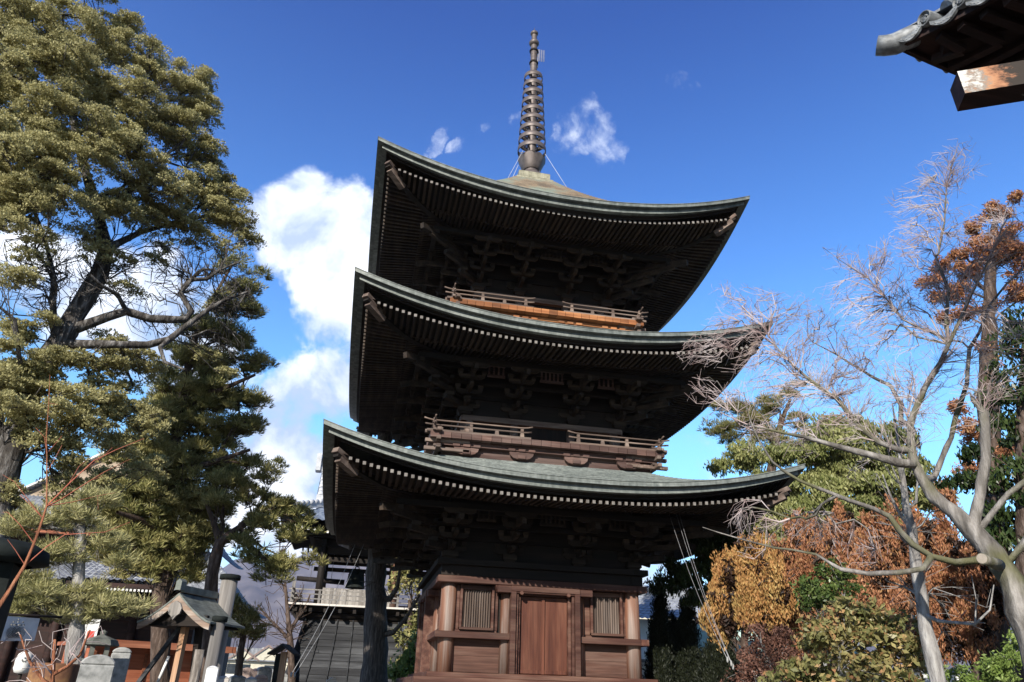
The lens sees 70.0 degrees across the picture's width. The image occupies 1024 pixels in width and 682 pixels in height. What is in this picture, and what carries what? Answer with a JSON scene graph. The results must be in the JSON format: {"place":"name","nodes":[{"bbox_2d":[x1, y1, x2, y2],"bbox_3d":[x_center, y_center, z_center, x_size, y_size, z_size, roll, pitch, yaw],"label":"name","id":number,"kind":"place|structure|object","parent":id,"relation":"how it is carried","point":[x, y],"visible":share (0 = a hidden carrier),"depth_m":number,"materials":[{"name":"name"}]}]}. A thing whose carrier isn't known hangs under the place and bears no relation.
{"place":"outdoors","nodes":[
{"label":"outdoors","id":0,"kind":"place"},
{"bbox_2d":[13,652,32,681],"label":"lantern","id":1,"kind":"object","parent":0,"point":[21,661],"visible":0.87,"depth_m":11.62,"materials":[{"name":"white paper"}]},
{"bbox_2d":[2,626,109,681],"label":"brown twiggy shrub","id":2,"kind":"object","parent":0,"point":[54,673],"visible":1,"depth_m":7.12,"materials":[{"name":"orange plant"}]},
{"bbox_2d":[76,655,114,681],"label":"stone block","id":3,"kind":"structure","parent":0,"point":[97,668],"depth_m":9.60,"materials":[{"name":"grey stone"}]},
{"bbox_2d":[111,647,130,681],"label":"stone pillar","id":4,"kind":"structure","parent":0,"point":[120,656],"depth_m":10.58,"materials":[{"name":"grey stone"}]},
{"bbox_2d":[0,450,265,681],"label":"temple hall","id":5,"kind":"structure","parent":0,"point":[121,628],"depth_m":35.37,"materials":[{"name":"grey tile"}]},
{"bbox_2d":[57,640,236,681],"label":"boarded shed","id":6,"kind":"structure","parent":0,"point":[139,662],"depth_m":24.49,"materials":[{"name":"brown wood"}]},
{"bbox_2d":[225,645,274,676],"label":"cream house","id":7,"kind":"structure","parent":0,"point":[255,658],"depth_m":130.79,"materials":[{"name":"beige paint"}]},
{"bbox_2d":[226,664,235,673],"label":"window","id":8,"kind":"structure","parent":7,"relation":"in","point":[230,669],"depth_m":128.44,"materials":[{"name":"grey glass"}]},
{"bbox_2d":[228,592,273,675],"bbox_3d":[-7.803,8.977,20.861,1.664,3.529,1.152,17,-29,-28],"label":"pine","id":9,"kind":"object","parent":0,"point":[249,620],"visible":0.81,"depth_m":21.07,"materials":[{"name":"green plant"}]},
{"bbox_2d":[0,0,1023,586],"label":"sky","id":10,"kind":"structure","parent":0,"point":[790,106],"materials":[{"name":"blue"}]},
{"bbox_2d":[218,551,1012,670],"bbox_3d":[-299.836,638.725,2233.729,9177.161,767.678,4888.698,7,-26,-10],"label":"mountain","id":11,"kind":"structure","parent":0,"point":[252,592],"depth_m":2861.61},
{"bbox_2d":[642,569,680,681],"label":"narrow cypress","id":12,"kind":"object","parent":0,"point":[659,657],"visible":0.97,"depth_m":21.65,"materials":[{"name":"green plant"}]},
{"bbox_2d":[668,609,676,652],"bbox_3d":[4.881,10.096,22.367,0.922,3.592,0.866,-2,-26,9],"label":"narrow cypress","id":13,"kind":"object","parent":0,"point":[673,616],"visible":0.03,"depth_m":22.84,"materials":[{"name":"green plant"}]},
{"bbox_2d":[671,595,702,681],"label":"narrow cypress","id":14,"kind":"object","parent":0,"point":[686,650],"visible":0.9,"depth_m":21.88,"materials":[{"name":"green plant"}]},
{"bbox_2d":[638,585,740,658],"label":"tiled house","id":15,"kind":"structure","parent":0,"point":[645,600],"depth_m":44.37,"materials":[{"name":"white paint"}]},
{"bbox_2d":[694,632,740,681],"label":"narrow cypress","id":16,"kind":"object","parent":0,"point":[713,664],"visible":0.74,"depth_m":19.21,"materials":[{"name":"green plant"}]},
{"bbox_2d":[645,624,867,665],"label":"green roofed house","id":17,"kind":"structure","parent":0,"point":[704,637],"depth_m":33.39,"materials":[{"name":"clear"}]},
{"label":"ground","id":18,"kind":"structure","parent":0,"visible":0},
{"bbox_2d":[0,537,49,639],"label":"stone lantern","id":19,"kind":"object","parent":18,"relation":"on","point":[11,563],"visible":0.87,"depth_m":5.88,"materials":[{"name":"grey stone"}]},
{"bbox_2d":[0,613,61,640],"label":"banner","id":20,"kind":"object","parent":18,"relation":"on","point":[13,625],"visible":0.94,"depth_m":7.24,"materials":[{"name":"blue fabric"}]},
{"bbox_2d":[26,661,79,681],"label":"rusty drum","id":21,"kind":"object","parent":18,"relation":"on","point":[70,673],"visible":0.55,"depth_m":8.53,"materials":[{"name":"metal"}]},
{"bbox_2d":[0,380,143,607],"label":"red sapling","id":22,"kind":"object","parent":18,"relation":"on","point":[11,586],"visible":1,"depth_m":4.36,"materials":[{"name":"orange plant"}]},
{"bbox_2d":[0,482,160,664],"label":"young pine","id":23,"kind":"object","parent":18,"relation":"on","point":[39,590],"visible":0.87,"depth_m":10.73,"materials":[{"name":"green plant"}]},
{"bbox_2d":[85,619,100,651],"bbox_3d":[-9.051,7.206,15.092,0.340,2.752,0.069,9,-27,-15],"label":"yard sign","id":24,"kind":"object","parent":18,"relation":"on","point":[93,628],"visible":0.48,"depth_m":15.59,"materials":[{"name":"paint"}]},
{"bbox_2d":[81,630,118,659],"bbox_3d":[-5.748,5.051,9.770,0.480,2.225,0.440,15,-29,-25],"label":"stone lantern","id":25,"kind":"object","parent":18,"relation":"on","point":[94,641],"visible":0.52,"depth_m":10.07,"materials":[{"name":"grey stone"}]},
{"bbox_2d":[0,0,266,538],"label":"old juniper","id":26,"kind":"object","parent":18,"relation":"on","point":[54,50],"visible":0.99,"depth_m":14.47,"materials":[{"name":"green plant"}]},
{"bbox_2d":[86,251,280,681],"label":"black pine","id":27,"kind":"object","parent":18,"relation":"on","point":[168,526],"visible":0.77,"depth_m":19.28,"materials":[{"name":"green plant"}]},
{"bbox_2d":[136,578,244,681],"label":"roofed notice post","id":28,"kind":"object","parent":18,"relation":"on","point":[182,614],"visible":0.97,"depth_m":11.46,"materials":[{"name":"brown wood"}]},
{"bbox_2d":[189,649,204,681],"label":"stub post","id":29,"kind":"object","parent":18,"relation":"on","point":[195,672],"visible":1,"depth_m":10.58,"materials":[{"name":"grey wood"}]},
{"bbox_2d":[204,666,218,681],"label":"grave marker","id":30,"kind":"object","parent":18,"relation":"on","point":[211,674],"visible":1,"depth_m":10.16,"materials":[{"name":"grey stone"}]},
{"bbox_2d":[201,616,227,681],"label":"capped post","id":31,"kind":"object","parent":18,"relation":"on","point":[214,646],"visible":0.95,"depth_m":11.20,"materials":[{"name":"grey wood"}]},
{"bbox_2d":[217,676,229,681],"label":"gravestone","id":32,"kind":"object","parent":18,"relation":"on","point":[223,679],"visible":0.95,"depth_m":11.03,"materials":[{"name":"stone"}]},
{"bbox_2d":[217,573,240,676],"bbox_3d":[-4.899,5.520,11.897,0.347,3.308,0.347,15,-29,-25],"label":"capped post","id":33,"kind":"object","parent":18,"relation":"on","point":[227,593],"visible":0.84,"depth_m":12.35,"materials":[{"name":"grey wood"}]},
{"bbox_2d":[229,675,245,681],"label":"gravestone","id":34,"kind":"object","parent":18,"relation":"on","point":[236,678],"visible":0.93,"depth_m":20.47,"materials":[{"name":"grey stone"}]},
{"bbox_2d":[242,668,253,677],"bbox_3d":[-8.492,11.389,22.968,0.672,2.052,0.672,11,-27,-18],"label":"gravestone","id":35,"kind":"object","parent":18,"relation":"on","point":[246,672],"visible":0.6,"depth_m":23.17,"materials":[{"name":"stone"}]},
{"bbox_2d":[245,677,256,681],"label":"gravestone","id":36,"kind":"object","parent":18,"relation":"on","point":[250,679],"visible":1,"depth_m":17.16,"materials":[{"name":"stone"}]},
{"bbox_2d":[249,668,257,676],"bbox_3d":[-8.261,11.432,23.031,0.640,2.042,0.640,13,-28,-23],"label":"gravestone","id":37,"kind":"object","parent":18,"relation":"on","point":[253,673],"visible":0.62,"depth_m":23.21,"materials":[{"name":"stone"}]},
{"bbox_2d":[254,675,267,681],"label":"gravestone","id":38,"kind":"object","parent":18,"relation":"on","point":[261,678],"visible":0.91,"depth_m":18.09,"materials":[{"name":"stone"}]},
{"bbox_2d":[257,666,271,681],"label":"gravestone","id":39,"kind":"object","parent":18,"relation":"on","point":[265,670],"visible":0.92,"depth_m":23.33,"materials":[{"name":"grey stone"}]},
{"bbox_2d":[199,455,330,681],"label":"leaning pine","id":40,"kind":"object","parent":18,"relation":"on","point":[263,517],"visible":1,"depth_m":17.60,"materials":[{"name":"green plant"}]},
{"bbox_2d":[246,576,311,681],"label":"bare tree","id":41,"kind":"object","parent":18,"relation":"on","point":[288,635],"visible":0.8,"depth_m":32.22,"materials":[{"name":"brown plant"}]},
{"bbox_2d":[267,643,300,681],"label":"roofed post","id":42,"kind":"object","parent":18,"relation":"on","point":[279,668],"visible":1,"depth_m":19.32,"materials":[{"name":"black wood"}]},
{"bbox_2d":[280,453,419,681],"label":"bell tower","id":43,"kind":"structure","parent":18,"relation":"on","point":[336,651],"depth_m":33.35,"materials":[{"name":"grey wood"}]},
{"bbox_2d":[296,554,344,584],"bbox_3d":[-9.427,11.281,36.324,2.308,1.520,0.260,7,-26,-10],"label":"bell striker","id":44,"kind":"object","parent":43,"relation":"hanging from","point":[313,579],"visible":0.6,"depth_m":36.02,"materials":[{"name":"wood"}]},
{"bbox_2d":[345,557,364,588],"bbox_3d":[-7.763,11.470,36.617,0.960,1.750,0.960,7,-26,-10],"label":"temple bell","id":45,"kind":"object","parent":43,"relation":"hanging from","point":[356,576],"visible":0.91,"depth_m":36.15,"materials":[{"name":"green metal"}]},
{"bbox_2d":[346,433,420,681],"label":"cut cedar","id":46,"kind":"object","parent":18,"relation":"on","point":[377,633],"visible":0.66,"depth_m":24.99,"materials":[{"name":"brown plant"}]},
{"bbox_2d":[387,599,419,681],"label":"green background tree","id":47,"kind":"object","parent":18,"relation":"on","point":[403,666],"visible":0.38,"depth_m":29.65,"materials":[{"name":"green plant"}]},
{"bbox_2d":[385,557,422,663],"bbox_3d":[-4.443,13.383,33.193,3.173,8.150,2.319,7,-26,-10],"label":"sparse tree","id":48,"kind":"object","parent":18,"relation":"on","point":[411,621],"visible":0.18,"depth_m":33.59,"materials":[{"name":"green plant"}]},
{"bbox_2d":[322,28,805,681],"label":"pagoda","id":49,"kind":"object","parent":18,"relation":"on","point":[522,376],"visible":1,"depth_m":20.93,"materials":[{"name":"wood"}]},
{"bbox_2d":[290,545,354,676],"bbox_3d":[-4.373,6.152,17.521,0.040,3.566,6.116,3,-26,-2],"label":"guy wire","id":50,"kind":"object","parent":49,"relation":"attached to","point":[320,622],"visible":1,"depth_m":16.46,"materials":[{"name":"metal"}]},
{"bbox_2d":[294,545,363,676],"bbox_3d":[-4.221,6.163,17.554,0.039,3.580,6.141,2,-26,-1],"label":"guy wire","id":51,"kind":"object","parent":49,"relation":"attached to","point":[327,621],"visible":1,"depth_m":16.54,"materials":[{"name":"metal"}]},
{"bbox_2d":[414,590,434,672],"bbox_3d":[-2.452,8.463,21.185,0.470,2.132,1.880,7,-26,-10],"label":"door","id":52,"kind":"structure","parent":49,"relation":"in","point":[426,610],"depth_m":20.56,"materials":[{"name":"brown wood"}]},
{"bbox_2d":[436,589,440,629],"bbox_3d":[-1.889,7.310,19.871,0.180,1.170,1.200,7,-26,-10],"label":"window","id":53,"kind":"structure","parent":49,"relation":"in","point":[440,589],"depth_m":20.20,"materials":[{"name":"brown wood"}]},
{"bbox_2d":[454,584,497,632],"bbox_3d":[-0.957,7.051,19.270,1.200,1.170,0.180,7,-26,-10],"label":"window","id":54,"kind":"structure","parent":49,"relation":"in","point":[474,603],"depth_m":19.29,"materials":[{"name":"brown wood"}]},
{"bbox_2d":[507,586,580,676],"bbox_3d":[0.840,7.615,19.196,1.880,2.132,0.470,7,-26,-10],"label":"door","id":55,"kind":"structure","parent":49,"relation":"in","point":[544,631],"depth_m":19.19,"materials":[{"name":"brown wood"}]},
{"bbox_2d":[584,592,625,638],"bbox_3d":[2.537,7.456,19.881,1.200,1.170,0.180,7,-26,-10],"label":"window","id":56,"kind":"structure","parent":49,"relation":"in","point":[604,613],"depth_m":19.88,"materials":[{"name":"brown wood"}]},
{"bbox_2d":[669,514,728,662],"bbox_3d":[3.990,5.042,16.311,0.038,4.141,6.405,0,-26,4],"label":"guy wire","id":57,"kind":"object","parent":49,"relation":"attached to","point":[727,659],"visible":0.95,"depth_m":14.67,"materials":[{"name":"metal"}]},
{"bbox_2d":[676,514,731,666],"bbox_3d":[4.132,5.111,16.299,0.038,4.122,6.290,-1,-26,5],"label":"guy wire","id":58,"kind":"object","parent":49,"relation":"attached to","point":[706,604],"visible":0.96,"depth_m":14.80,"materials":[{"name":"metal"}]},
{"bbox_2d":[679,514,733,669],"bbox_3d":[4.188,5.140,16.298,0.038,4.170,6.236,-1,-26,6],"label":"guy wire","id":59,"kind":"object","parent":49,"relation":"attached to","point":[708,605],"visible":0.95,"depth_m":14.96,"materials":[{"name":"metal"}]},
{"bbox_2d":[643,525,765,613],"bbox_3d":[5.696,7.932,20.793,3.690,5.952,1.824,0,-26,3],"label":"dark evergreen","id":60,"kind":"object","parent":18,"relation":"on","point":[677,578],"visible":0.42,"depth_m":21.40,"materials":[{"name":"green plant"}]},
{"bbox_2d":[695,526,799,680],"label":"golden cypress","id":61,"kind":"object","parent":18,"relation":"on","point":[750,591],"visible":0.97,"depth_m":15.70,"materials":[{"name":"yellow plant"}]},
{"bbox_2d":[697,379,813,656],"bbox_3d":[10.633,8.139,29.591,5.563,14.174,2.079,-7,-27,17],"label":"background pine","id":62,"kind":"object","parent":18,"relation":"on","point":[730,435],"visible":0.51,"depth_m":31.65,"materials":[{"name":"green plant"}]},
{"bbox_2d":[719,621,803,681],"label":"brown undergrowth","id":63,"kind":"object","parent":18,"relation":"on","point":[756,663],"visible":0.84,"depth_m":13.09,"materials":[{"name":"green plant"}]},
{"bbox_2d":[641,659,970,681],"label":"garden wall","id":64,"kind":"structure","parent":18,"relation":"on","point":[916,673],"depth_m":27.84,"materials":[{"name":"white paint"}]},
{"bbox_2d":[788,556,871,665],"bbox_3d":[6.082,5.671,13.736,1.424,3.178,0.968,-3,-26,10],"label":"green shrub","id":65,"kind":"object","parent":18,"relation":"on","point":[818,597],"visible":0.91,"depth_m":14.05,"materials":[{"name":"green plant"}]},
{"bbox_2d":[703,410,959,667],"bbox_3d":[10.636,7.253,24.143,7.962,10.486,3.324,-12,-29,27],"label":"broadleaf evergreen","id":66,"kind":"object","parent":18,"relation":"on","point":[828,470],"visible":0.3,"depth_m":24.68,"materials":[{"name":"green plant"}]},
{"bbox_2d":[762,493,932,671],"bbox_3d":[7.286,5.874,16.113,3.747,4.983,1.408,-11,-29,26],"label":"rusty cypress","id":67,"kind":"object","parent":18,"relation":"on","point":[798,564],"visible":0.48,"depth_m":16.15,"materials":[{"name":"brown plant"}]},
{"bbox_2d":[675,137,1023,669],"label":"bare maple","id":68,"kind":"object","parent":18,"relation":"on","point":[992,555],"visible":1,"depth_m":8.93,"materials":[{"name":"grey plant"}]},
{"bbox_2d":[756,595,945,681],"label":"red tipped shrub","id":69,"kind":"object","parent":18,"relation":"on","point":[863,625],"visible":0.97,"depth_m":10.09,"materials":[{"name":"green plant"}]},
{"bbox_2d":[859,406,995,681],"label":"slim bare tree","id":70,"kind":"object","parent":18,"relation":"on","point":[932,657],"visible":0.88,"depth_m":9.62,"materials":[{"name":"grey plant"}]},
{"bbox_2d":[875,0,1023,110],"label":"hall eave","id":71,"kind":"object","parent":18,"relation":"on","point":[976,47],"visible":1,"depth_m":7.10,"materials":[{"name":"grey tile"}]},
{"bbox_2d":[900,475,1008,680],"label":"shaded cypress","id":72,"kind":"object","parent":18,"relation":"on","point":[970,640],"visible":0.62,"depth_m":16.58,"materials":[{"name":"brown plant"}]},
{"bbox_2d":[911,189,1023,680],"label":"tall rusty cedar","id":73,"kind":"object","parent":18,"relation":"on","point":[970,432],"visible":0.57,"depth_m":20.18,"materials":[{"name":"brown plant"}]},
{"bbox_2d":[924,626,1022,681],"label":"bright hedge","id":74,"kind":"object","parent":18,"relation":"on","point":[1000,669],"visible":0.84,"depth_m":10.89,"materials":[{"name":"green plant"}]},
{"bbox_2d":[932,303,1023,681],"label":"edge evergreen","id":75,"kind":"object","parent":18,"relation":"on","point":[1012,425],"visible":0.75,"depth_m":14.44,"materials":[{"name":"green plant"}]}
]}

